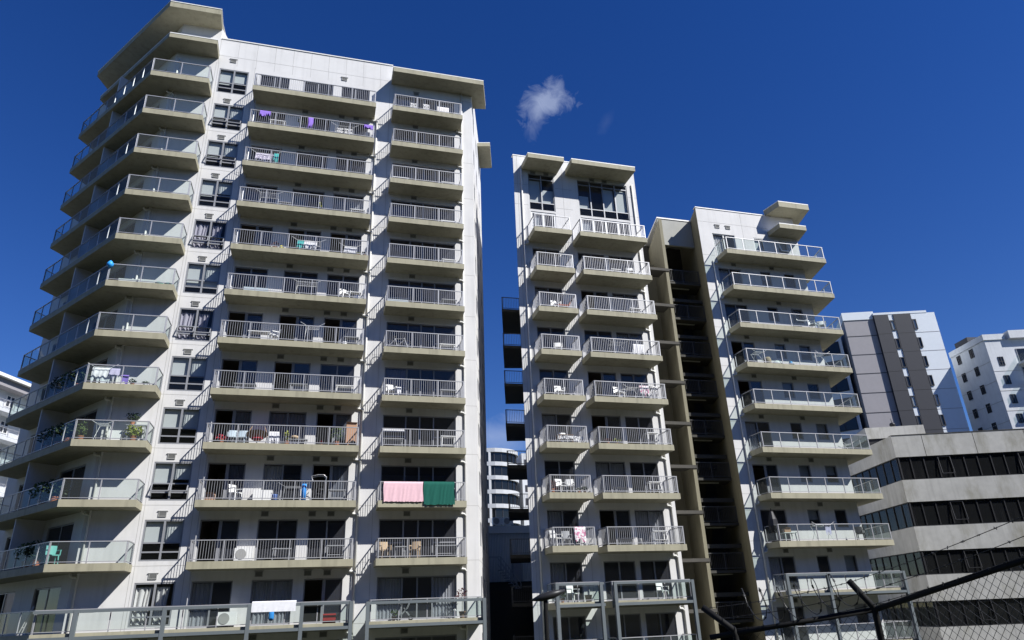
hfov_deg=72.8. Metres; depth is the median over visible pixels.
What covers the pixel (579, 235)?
apartment tower
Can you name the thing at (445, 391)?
table
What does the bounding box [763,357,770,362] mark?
pouf
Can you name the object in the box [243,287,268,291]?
storage crate
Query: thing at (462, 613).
potted plant
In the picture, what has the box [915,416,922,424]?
window
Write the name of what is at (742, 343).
sliding door
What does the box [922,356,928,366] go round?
window
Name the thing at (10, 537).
sliding door
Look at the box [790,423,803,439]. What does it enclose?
window
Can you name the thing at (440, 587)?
sliding door
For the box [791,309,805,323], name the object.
window
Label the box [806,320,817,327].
chair
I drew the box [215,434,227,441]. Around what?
potted plant
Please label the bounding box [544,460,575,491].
sliding door
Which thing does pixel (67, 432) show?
potted plant
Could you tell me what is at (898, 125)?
sky
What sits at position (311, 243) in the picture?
bedsheet
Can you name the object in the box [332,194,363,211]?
sliding door
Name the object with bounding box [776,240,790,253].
window
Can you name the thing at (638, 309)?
table
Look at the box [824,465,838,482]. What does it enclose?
window
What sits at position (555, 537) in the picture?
chair
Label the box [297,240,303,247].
shirt
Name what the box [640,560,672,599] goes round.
sliding door
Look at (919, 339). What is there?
window
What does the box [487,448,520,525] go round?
apartment block
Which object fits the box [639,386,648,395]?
bedsheet
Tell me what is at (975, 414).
window
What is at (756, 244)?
window
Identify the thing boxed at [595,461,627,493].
sliding door
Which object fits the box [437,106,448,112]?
bedsheet
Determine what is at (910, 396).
window
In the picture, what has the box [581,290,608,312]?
sliding door
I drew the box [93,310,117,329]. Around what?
sliding door
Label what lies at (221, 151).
window
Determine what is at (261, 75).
sliding door
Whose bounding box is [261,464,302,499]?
sliding door
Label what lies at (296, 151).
sliding door
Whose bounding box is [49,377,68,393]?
potted plant
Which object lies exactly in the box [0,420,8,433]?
window
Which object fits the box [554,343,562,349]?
chair
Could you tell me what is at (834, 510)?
window
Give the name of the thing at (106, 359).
sliding door
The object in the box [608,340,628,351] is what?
drying rack
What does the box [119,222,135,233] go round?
sliding door
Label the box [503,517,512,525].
air conditioner
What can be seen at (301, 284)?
drying rack
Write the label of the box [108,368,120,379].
shirt
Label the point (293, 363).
sliding door
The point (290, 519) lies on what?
sliding door
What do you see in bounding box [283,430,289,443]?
potted plant
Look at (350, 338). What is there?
table
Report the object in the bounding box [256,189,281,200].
drying rack
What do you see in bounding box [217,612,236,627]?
air conditioner
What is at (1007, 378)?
window
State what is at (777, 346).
window
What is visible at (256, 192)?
sliding door
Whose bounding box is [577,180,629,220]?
window
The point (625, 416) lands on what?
sliding door
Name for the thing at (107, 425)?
drying rack
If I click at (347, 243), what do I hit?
sliding door
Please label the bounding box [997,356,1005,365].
window
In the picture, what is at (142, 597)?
window
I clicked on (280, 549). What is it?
table
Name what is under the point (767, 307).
window
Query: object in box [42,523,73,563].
sliding door
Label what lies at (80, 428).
potted plant
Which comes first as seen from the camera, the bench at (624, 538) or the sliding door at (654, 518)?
the bench at (624, 538)
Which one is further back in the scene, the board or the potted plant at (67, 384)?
the potted plant at (67, 384)
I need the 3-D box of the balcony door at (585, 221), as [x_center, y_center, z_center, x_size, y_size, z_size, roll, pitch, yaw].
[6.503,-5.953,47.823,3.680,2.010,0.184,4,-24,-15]
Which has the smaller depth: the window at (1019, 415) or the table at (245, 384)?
the table at (245, 384)
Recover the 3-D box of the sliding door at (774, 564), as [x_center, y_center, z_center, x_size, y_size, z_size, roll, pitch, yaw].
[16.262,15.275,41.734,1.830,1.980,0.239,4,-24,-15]
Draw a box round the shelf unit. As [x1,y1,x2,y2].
[441,436,455,447]
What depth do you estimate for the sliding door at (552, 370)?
42.50 m
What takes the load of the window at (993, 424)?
in the apartment block at (989, 370)
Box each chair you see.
[43,546,61,563]
[227,430,238,441]
[228,484,243,499]
[235,431,247,442]
[247,426,267,442]
[269,329,280,339]
[269,432,279,443]
[339,288,350,297]
[379,542,391,557]
[385,384,396,394]
[409,541,420,557]
[549,530,562,545]
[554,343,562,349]
[554,386,564,393]
[555,479,567,491]
[561,531,571,545]
[565,479,574,491]
[566,585,579,601]
[612,387,624,396]
[644,432,658,443]
[655,583,669,598]
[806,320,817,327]
[817,321,826,328]
[854,526,866,539]
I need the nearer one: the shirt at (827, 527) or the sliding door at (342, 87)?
the shirt at (827, 527)
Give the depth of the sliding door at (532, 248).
45.81 m
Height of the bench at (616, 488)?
0.422 m
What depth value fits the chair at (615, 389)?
42.06 m
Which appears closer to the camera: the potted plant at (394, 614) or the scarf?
the potted plant at (394, 614)
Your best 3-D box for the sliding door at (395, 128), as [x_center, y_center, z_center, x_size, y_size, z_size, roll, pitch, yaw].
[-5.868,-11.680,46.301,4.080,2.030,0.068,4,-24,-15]
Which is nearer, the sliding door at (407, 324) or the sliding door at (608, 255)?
the sliding door at (407, 324)
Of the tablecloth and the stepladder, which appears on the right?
the tablecloth
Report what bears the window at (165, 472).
in the apartment tower at (172, 174)
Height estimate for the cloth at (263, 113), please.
0.506 m
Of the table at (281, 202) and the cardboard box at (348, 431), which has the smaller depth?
the cardboard box at (348, 431)
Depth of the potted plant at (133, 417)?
34.72 m
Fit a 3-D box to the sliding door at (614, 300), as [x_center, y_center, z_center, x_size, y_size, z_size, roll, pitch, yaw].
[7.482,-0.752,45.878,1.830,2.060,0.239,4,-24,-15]
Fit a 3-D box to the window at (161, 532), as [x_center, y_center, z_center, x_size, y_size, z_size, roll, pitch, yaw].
[-16.813,10.596,33.355,1.770,1.900,0.189,4,-24,-15]
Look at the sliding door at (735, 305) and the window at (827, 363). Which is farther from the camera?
the window at (827, 363)
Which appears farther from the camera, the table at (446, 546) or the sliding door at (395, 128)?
the sliding door at (395, 128)
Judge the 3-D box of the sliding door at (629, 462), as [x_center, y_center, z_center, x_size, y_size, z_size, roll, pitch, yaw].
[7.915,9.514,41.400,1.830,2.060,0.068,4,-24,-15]
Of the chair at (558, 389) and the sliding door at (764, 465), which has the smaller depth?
the chair at (558, 389)
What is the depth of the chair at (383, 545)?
35.26 m
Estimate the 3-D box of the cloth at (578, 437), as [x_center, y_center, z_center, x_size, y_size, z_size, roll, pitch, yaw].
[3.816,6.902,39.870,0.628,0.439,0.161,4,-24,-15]
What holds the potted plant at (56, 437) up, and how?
on the apartment tower at (172, 174)
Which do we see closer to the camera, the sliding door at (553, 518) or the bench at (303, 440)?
the bench at (303, 440)
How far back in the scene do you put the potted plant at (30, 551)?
32.09 m
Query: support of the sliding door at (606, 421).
in the apartment tower at (579, 235)
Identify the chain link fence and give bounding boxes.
[701,516,1023,639]
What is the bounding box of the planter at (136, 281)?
[119,278,154,282]
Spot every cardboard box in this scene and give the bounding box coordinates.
[204,492,215,499]
[345,422,357,444]
[781,527,790,532]
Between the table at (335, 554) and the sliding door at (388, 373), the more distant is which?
the sliding door at (388, 373)
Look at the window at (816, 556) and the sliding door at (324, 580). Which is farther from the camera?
the window at (816, 556)
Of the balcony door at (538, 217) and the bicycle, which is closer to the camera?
the bicycle
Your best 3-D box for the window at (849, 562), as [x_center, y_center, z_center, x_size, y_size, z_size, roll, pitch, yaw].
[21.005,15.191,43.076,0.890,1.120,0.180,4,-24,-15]
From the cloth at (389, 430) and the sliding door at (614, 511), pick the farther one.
the sliding door at (614, 511)
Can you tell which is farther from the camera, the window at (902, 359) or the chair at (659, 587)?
the window at (902, 359)
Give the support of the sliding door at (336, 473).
in the apartment tower at (172, 174)
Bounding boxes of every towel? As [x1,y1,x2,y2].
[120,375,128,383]
[251,600,296,611]
[273,154,278,161]
[344,246,356,252]
[383,482,422,501]
[423,481,454,504]
[574,527,585,542]
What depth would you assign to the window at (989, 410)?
98.23 m
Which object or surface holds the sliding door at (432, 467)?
in the apartment tower at (172, 174)
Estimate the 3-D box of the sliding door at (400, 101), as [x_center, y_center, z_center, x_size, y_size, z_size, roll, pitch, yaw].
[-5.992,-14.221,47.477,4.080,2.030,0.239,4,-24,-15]
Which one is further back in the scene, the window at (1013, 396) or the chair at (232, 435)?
the window at (1013, 396)
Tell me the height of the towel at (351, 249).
0.443 m
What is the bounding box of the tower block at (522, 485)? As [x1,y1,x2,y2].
[516,453,528,525]
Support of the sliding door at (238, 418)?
in the apartment tower at (172, 174)
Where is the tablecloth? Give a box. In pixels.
[558,435,573,441]
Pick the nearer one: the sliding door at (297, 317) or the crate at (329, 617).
the crate at (329, 617)
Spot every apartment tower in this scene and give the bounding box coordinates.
[0,0,491,639]
[501,152,701,639]
[680,201,921,639]
[822,310,969,445]
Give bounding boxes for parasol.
[768,508,778,541]
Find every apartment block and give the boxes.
[0,371,30,507]
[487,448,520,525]
[949,330,1023,430]
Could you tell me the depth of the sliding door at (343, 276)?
40.99 m
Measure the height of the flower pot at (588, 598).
0.340 m
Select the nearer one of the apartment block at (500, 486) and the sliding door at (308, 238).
the sliding door at (308, 238)
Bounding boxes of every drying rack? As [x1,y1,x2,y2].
[92,420,112,439]
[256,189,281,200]
[281,483,307,499]
[294,279,319,293]
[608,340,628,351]
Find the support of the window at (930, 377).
in the apartment tower at (901, 374)
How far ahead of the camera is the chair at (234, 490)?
34.33 m
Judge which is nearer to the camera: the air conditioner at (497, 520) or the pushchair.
the pushchair
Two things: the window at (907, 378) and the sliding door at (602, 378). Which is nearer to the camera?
the sliding door at (602, 378)
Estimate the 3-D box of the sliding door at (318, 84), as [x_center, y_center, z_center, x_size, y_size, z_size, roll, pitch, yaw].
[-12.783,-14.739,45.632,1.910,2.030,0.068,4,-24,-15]
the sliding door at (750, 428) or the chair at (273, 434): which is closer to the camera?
the chair at (273, 434)
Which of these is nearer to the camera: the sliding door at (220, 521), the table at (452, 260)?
the sliding door at (220, 521)
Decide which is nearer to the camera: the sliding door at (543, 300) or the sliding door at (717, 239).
the sliding door at (543, 300)
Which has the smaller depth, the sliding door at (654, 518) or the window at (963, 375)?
the sliding door at (654, 518)
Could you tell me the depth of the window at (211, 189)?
41.19 m
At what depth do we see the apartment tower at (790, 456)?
45.99 m
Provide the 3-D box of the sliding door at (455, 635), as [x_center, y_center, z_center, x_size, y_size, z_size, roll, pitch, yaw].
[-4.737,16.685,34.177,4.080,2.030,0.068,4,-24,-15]
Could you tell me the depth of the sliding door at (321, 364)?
38.76 m
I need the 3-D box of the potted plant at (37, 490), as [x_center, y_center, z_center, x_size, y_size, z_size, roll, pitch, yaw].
[-22.914,8.520,33.875,1.266,1.268,1.022,4,-24,-15]
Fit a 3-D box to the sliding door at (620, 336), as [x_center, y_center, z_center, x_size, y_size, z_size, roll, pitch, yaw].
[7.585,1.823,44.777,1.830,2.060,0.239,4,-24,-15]
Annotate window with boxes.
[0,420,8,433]
[4,395,15,408]
[127,582,175,627]
[138,520,184,560]
[148,462,192,500]
[158,407,200,444]
[167,356,207,391]
[175,308,214,341]
[183,262,220,294]
[190,219,227,250]
[197,178,232,208]
[204,140,238,168]
[210,103,243,131]
[216,68,248,95]
[528,174,554,211]
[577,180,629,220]
[753,238,765,251]
[760,272,772,285]
[767,307,779,321]
[774,344,787,358]
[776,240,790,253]
[782,382,795,397]
[784,274,796,287]
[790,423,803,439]
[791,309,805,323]
[798,465,812,482]
[799,345,812,360]
[807,384,820,399]
[807,510,820,527]
[816,424,829,439]
[816,556,830,571]
[822,341,840,355]
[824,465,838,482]
[825,360,843,366]
[826,605,841,623]
[831,378,849,392]
[834,510,848,527]
[839,417,858,431]
[844,555,858,571]
[854,603,869,623]
[889,320,896,329]
[894,338,901,348]
[899,357,906,367]
[904,376,911,386]
[910,396,917,406]
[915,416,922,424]
[917,337,923,347]
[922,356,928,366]
[928,375,934,385]
[933,394,939,405]
[939,414,945,425]
[956,355,961,364]
[961,373,967,382]
[967,391,972,400]
[968,349,974,358]
[972,409,978,418]
[974,366,980,376]
[979,385,985,394]
[985,403,991,413]
[991,422,997,429]
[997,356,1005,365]
[1003,375,1011,383]
[1010,394,1017,402]
[1016,413,1023,422]
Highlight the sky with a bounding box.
[0,0,1023,455]
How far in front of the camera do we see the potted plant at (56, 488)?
33.04 m
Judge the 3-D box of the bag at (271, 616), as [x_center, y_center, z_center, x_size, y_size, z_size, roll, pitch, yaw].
[-11.329,13.886,32.652,0.260,0.500,0.130,4,-24,-15]
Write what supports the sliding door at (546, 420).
in the apartment tower at (579, 235)
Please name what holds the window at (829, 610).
in the apartment tower at (790, 456)
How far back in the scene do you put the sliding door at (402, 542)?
36.48 m
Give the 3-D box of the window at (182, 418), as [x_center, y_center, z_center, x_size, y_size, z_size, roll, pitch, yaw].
[-17.018,5.447,35.556,1.770,1.900,0.189,4,-24,-15]
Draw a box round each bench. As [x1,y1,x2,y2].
[287,439,307,443]
[612,487,629,492]
[617,538,634,544]
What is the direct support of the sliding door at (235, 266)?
in the apartment tower at (172, 174)
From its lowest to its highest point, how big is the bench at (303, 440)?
0.422 m
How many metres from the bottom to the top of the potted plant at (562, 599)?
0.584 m
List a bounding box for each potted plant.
[14,542,42,567]
[23,540,50,565]
[28,481,56,504]
[36,428,57,448]
[41,478,70,501]
[47,425,71,443]
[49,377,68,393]
[55,421,83,440]
[58,372,83,388]
[68,367,90,384]
[77,421,87,438]
[124,424,143,439]
[126,413,140,423]
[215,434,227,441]
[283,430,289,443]
[331,426,342,444]
[390,609,397,620]
[455,588,467,617]
[548,480,555,491]
[559,592,566,602]
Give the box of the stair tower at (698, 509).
[633,217,754,639]
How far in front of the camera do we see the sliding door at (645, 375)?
43.88 m
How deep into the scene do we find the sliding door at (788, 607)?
40.70 m
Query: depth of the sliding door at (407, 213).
44.15 m
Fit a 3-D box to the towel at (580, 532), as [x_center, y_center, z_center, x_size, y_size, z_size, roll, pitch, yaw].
[3.682,11.599,37.452,0.642,0.883,0.144,4,-24,-15]
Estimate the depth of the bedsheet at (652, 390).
42.38 m
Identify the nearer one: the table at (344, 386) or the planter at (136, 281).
the planter at (136, 281)
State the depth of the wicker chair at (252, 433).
35.45 m
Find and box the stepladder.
[17,606,34,635]
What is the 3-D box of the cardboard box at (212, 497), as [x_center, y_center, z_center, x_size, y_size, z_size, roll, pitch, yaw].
[-14.792,8.694,33.986,0.462,0.440,0.440,4,-24,-15]
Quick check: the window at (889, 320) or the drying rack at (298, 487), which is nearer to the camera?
the drying rack at (298, 487)
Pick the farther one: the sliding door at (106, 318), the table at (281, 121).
the table at (281, 121)
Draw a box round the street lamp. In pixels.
[532,589,565,639]
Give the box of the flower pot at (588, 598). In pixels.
[585,595,591,601]
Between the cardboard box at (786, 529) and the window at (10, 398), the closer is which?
the cardboard box at (786, 529)
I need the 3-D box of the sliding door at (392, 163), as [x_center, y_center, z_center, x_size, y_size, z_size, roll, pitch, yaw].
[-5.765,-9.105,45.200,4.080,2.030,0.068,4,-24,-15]
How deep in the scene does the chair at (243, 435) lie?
35.65 m
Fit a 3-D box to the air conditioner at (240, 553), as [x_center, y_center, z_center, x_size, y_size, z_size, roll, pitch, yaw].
[-13.013,11.403,33.637,0.840,0.660,0.338,4,-24,-15]
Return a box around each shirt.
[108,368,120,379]
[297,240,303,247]
[824,524,831,535]
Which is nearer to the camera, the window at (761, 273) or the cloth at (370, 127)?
the cloth at (370, 127)
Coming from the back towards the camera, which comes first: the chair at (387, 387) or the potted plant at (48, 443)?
the chair at (387, 387)
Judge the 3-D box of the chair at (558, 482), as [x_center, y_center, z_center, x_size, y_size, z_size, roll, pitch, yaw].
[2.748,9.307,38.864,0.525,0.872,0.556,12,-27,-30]
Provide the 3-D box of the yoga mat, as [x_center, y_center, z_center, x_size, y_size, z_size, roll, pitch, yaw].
[-10.463,8.669,34.855,0.260,0.850,0.260,4,-24,-15]
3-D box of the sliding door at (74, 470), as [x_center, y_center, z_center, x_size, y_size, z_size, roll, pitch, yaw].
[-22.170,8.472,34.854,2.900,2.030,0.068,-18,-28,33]
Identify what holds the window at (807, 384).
in the apartment tower at (790, 456)
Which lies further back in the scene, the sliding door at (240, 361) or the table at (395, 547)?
the sliding door at (240, 361)
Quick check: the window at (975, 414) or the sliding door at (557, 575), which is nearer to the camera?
the sliding door at (557, 575)
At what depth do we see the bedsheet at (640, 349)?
43.72 m
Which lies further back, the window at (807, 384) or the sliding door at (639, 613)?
the window at (807, 384)
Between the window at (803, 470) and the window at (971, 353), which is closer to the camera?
the window at (803, 470)
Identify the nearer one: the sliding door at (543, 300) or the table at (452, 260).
the table at (452, 260)
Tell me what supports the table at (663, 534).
on the apartment tower at (579, 235)
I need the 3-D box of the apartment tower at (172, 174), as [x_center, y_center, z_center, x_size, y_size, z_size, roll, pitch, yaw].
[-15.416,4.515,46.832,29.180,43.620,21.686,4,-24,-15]
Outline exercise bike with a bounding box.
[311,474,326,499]
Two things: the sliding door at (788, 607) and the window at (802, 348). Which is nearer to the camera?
the sliding door at (788, 607)
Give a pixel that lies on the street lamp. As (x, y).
(548, 595)
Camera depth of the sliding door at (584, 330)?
44.41 m
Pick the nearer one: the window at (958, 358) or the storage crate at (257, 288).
the storage crate at (257, 288)
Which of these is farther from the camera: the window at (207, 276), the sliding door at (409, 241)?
the sliding door at (409, 241)
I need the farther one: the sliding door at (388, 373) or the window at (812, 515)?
the window at (812, 515)
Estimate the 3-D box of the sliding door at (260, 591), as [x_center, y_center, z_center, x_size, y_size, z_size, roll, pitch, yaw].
[-11.674,13.661,33.583,1.910,2.030,0.239,4,-24,-15]
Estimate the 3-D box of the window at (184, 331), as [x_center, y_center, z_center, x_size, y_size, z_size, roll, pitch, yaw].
[-17.202,0.265,37.684,1.770,1.900,0.495,4,-24,-15]
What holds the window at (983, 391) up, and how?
in the apartment block at (989, 370)
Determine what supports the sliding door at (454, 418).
in the apartment tower at (172, 174)
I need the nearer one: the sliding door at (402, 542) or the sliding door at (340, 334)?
the sliding door at (402, 542)
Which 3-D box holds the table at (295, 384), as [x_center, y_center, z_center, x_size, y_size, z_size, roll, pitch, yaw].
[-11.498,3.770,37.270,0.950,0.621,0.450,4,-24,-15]
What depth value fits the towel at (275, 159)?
41.76 m
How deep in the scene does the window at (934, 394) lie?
99.51 m
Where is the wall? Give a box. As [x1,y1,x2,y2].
[490,588,533,639]
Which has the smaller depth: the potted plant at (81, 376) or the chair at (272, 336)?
the potted plant at (81, 376)
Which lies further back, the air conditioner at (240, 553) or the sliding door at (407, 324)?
the sliding door at (407, 324)
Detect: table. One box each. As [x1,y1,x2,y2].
[124,424,146,439]
[234,383,256,388]
[248,330,270,337]
[270,119,285,125]
[272,548,290,559]
[279,201,291,205]
[289,383,307,390]
[326,545,344,558]
[328,489,345,499]
[336,385,353,392]
[344,336,358,344]
[346,291,360,295]
[383,438,403,445]
[394,546,406,557]
[434,545,457,556]
[439,343,454,349]
[439,389,456,397]
[441,259,455,262]
[441,299,456,305]
[627,308,641,312]
[646,481,662,492]
[651,530,668,543]
[780,532,797,540]
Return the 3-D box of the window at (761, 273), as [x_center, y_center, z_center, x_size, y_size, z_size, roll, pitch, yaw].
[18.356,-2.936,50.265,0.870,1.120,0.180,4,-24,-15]
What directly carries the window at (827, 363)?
in the apartment tower at (901, 374)
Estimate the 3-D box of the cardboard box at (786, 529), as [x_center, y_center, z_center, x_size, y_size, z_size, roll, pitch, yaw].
[16.442,12.575,41.536,0.432,0.280,0.390,4,-24,-15]
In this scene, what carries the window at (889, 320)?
in the apartment tower at (901, 374)
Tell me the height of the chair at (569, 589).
0.872 m
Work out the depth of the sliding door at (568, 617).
37.04 m
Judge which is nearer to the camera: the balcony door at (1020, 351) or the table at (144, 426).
the table at (144, 426)
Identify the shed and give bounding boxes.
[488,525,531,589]
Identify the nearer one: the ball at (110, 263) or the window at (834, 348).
the ball at (110, 263)
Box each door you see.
[0,537,10,571]
[0,592,14,635]
[15,485,23,510]
[26,586,60,634]
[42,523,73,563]
[57,465,85,498]
[71,410,96,438]
[82,359,107,382]
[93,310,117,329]
[103,265,126,279]
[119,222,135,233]
[186,581,232,627]
[195,520,239,561]
[203,463,245,499]
[211,409,251,442]
[219,359,257,388]
[225,311,262,338]
[232,266,267,288]
[238,224,272,246]
[244,184,277,203]
[250,146,281,162]
[250,579,292,625]
[254,519,297,560]
[260,75,289,87]
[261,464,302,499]
[266,411,306,443]
[272,362,310,390]
[277,315,314,341]
[282,270,317,294]
[287,229,321,250]
[291,189,324,207]
[295,151,327,169]
[299,115,330,130]
[302,578,342,623]
[303,81,332,94]
[306,519,345,559]
[310,464,348,499]
[315,413,351,444]
[318,364,353,392]
[322,318,356,343]
[326,274,358,296]
[329,233,361,254]
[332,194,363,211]
[335,156,365,172]
[341,87,369,101]
[375,575,456,620]
[375,634,456,639]
[379,519,455,557]
[381,466,455,500]
[383,415,455,447]
[385,367,454,396]
[386,322,454,348]
[388,279,454,303]
[390,238,454,260]
[391,200,454,220]
[392,163,453,182]
[394,128,453,146]
[395,95,453,113]
[512,563,521,580]
[531,211,555,228]
[532,248,559,268]
[534,286,562,306]
[537,326,565,349]
[539,369,568,395]
[541,413,571,441]
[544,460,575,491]
[547,510,579,546]
[550,562,583,602]
[553,616,586,639]
[577,252,604,269]
[581,218,630,234]
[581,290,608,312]
[584,330,613,352]
[587,371,617,396]
[591,415,622,443]
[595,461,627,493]
[599,510,632,545]
[603,561,637,600]
[608,255,633,272]
[608,613,641,639]
[612,293,637,312]
[616,332,643,354]
[620,373,648,397]
[625,416,654,443]
[629,462,659,492]
[634,510,665,544]
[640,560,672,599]
[645,612,677,639]
[712,234,735,256]
[718,268,742,291]
[724,303,749,328]
[731,341,756,367]
[737,380,764,408]
[745,421,772,450]
[752,464,781,495]
[760,510,790,542]
[768,556,799,591]
[777,606,808,639]
[1015,348,1023,361]
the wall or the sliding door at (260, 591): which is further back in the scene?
the wall
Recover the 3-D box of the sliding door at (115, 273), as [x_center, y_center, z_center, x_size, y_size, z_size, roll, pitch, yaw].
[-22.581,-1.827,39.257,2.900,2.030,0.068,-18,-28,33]
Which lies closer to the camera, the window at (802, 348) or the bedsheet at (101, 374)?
the bedsheet at (101, 374)
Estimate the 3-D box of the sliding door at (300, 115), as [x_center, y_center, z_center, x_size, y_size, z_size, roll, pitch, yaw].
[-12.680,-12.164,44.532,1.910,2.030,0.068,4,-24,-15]
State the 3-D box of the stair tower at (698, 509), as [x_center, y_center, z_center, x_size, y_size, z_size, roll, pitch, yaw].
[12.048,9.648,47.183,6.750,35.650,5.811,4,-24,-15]
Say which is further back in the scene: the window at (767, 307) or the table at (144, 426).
the window at (767, 307)
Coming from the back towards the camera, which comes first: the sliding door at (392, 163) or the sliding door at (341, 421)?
the sliding door at (392, 163)
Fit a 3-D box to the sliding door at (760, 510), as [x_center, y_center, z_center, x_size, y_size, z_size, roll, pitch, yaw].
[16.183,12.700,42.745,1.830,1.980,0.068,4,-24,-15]
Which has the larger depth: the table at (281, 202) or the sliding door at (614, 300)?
the sliding door at (614, 300)
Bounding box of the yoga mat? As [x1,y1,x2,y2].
[300,484,306,499]
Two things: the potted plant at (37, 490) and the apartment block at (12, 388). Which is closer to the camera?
the potted plant at (37, 490)
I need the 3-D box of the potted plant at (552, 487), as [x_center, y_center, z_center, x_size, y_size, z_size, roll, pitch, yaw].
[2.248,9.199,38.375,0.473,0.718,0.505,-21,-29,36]
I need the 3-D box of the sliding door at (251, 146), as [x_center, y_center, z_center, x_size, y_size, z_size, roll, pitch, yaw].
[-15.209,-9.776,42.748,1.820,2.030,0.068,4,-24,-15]
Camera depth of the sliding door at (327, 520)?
35.43 m
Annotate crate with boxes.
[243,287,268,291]
[322,613,335,622]
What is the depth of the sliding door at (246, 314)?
38.53 m
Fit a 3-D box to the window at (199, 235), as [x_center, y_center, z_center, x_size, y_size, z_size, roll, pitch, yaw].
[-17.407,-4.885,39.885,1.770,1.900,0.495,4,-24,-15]
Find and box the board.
[107,430,122,439]
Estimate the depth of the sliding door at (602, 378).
43.27 m
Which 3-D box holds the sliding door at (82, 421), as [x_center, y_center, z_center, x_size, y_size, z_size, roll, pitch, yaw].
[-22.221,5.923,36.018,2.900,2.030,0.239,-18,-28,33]
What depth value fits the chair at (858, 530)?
43.31 m
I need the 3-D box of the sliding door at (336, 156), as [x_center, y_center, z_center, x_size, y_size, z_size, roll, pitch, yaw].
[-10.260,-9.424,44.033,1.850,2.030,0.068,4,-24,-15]
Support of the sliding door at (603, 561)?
in the apartment tower at (579, 235)
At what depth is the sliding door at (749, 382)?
46.23 m
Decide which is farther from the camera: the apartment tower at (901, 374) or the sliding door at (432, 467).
the apartment tower at (901, 374)
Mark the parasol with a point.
(772, 519)
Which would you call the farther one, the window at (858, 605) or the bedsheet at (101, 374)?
the window at (858, 605)
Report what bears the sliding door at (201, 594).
in the apartment tower at (172, 174)
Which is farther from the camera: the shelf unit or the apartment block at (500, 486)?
the apartment block at (500, 486)
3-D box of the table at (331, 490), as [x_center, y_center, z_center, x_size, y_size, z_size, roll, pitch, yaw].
[-9.027,9.092,35.709,0.900,0.641,0.500,4,-24,-15]
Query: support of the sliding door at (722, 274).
in the apartment tower at (790, 456)
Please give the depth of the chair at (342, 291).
39.73 m
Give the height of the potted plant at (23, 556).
1.266 m
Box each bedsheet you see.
[90,367,110,382]
[255,153,273,162]
[303,241,316,248]
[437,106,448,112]
[632,344,644,354]
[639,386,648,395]
[649,386,657,396]
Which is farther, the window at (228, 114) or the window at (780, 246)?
the window at (780, 246)
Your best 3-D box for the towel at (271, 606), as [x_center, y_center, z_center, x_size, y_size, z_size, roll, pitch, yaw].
[-11.000,13.236,32.083,1.970,0.463,0.098,4,-24,-15]
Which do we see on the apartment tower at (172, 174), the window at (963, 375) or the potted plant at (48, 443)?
the potted plant at (48, 443)
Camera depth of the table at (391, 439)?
37.49 m
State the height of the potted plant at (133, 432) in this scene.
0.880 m
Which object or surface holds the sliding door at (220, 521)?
in the apartment tower at (172, 174)
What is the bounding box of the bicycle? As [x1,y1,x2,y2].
[383,334,412,347]
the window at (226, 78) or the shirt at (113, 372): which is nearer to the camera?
the shirt at (113, 372)
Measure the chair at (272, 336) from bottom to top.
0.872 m
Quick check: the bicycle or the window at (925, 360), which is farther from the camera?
the window at (925, 360)
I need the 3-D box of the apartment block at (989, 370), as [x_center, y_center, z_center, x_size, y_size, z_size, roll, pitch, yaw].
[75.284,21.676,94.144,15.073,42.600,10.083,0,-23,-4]
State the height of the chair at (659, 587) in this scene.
0.872 m
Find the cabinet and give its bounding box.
[253,490,272,499]
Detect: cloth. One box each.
[259,110,270,115]
[364,124,372,129]
[383,429,403,431]
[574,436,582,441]
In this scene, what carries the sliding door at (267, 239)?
in the apartment tower at (172, 174)
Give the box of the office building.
[845,419,1023,639]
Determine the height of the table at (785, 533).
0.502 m
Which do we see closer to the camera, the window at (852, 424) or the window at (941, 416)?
the window at (941, 416)
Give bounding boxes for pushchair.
[396,599,413,619]
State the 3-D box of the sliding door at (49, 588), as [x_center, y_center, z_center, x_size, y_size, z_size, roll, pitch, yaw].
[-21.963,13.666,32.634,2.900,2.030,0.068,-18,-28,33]
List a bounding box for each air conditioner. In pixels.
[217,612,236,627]
[233,548,253,560]
[492,517,502,525]
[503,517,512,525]
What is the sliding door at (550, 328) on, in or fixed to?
in the apartment tower at (579, 235)
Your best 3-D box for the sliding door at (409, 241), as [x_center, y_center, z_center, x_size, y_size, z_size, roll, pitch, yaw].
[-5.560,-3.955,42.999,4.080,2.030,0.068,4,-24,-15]
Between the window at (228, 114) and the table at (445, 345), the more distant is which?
the window at (228, 114)
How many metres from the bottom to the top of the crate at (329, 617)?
0.422 m
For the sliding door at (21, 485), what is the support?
in the apartment tower at (172, 174)
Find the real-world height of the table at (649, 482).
0.751 m
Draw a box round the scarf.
[308,117,313,126]
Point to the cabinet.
(264, 493)
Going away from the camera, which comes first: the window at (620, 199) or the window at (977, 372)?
the window at (620, 199)
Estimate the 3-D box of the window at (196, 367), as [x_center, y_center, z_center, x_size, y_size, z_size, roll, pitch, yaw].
[-17.121,2.872,36.657,1.770,1.900,0.189,4,-24,-15]

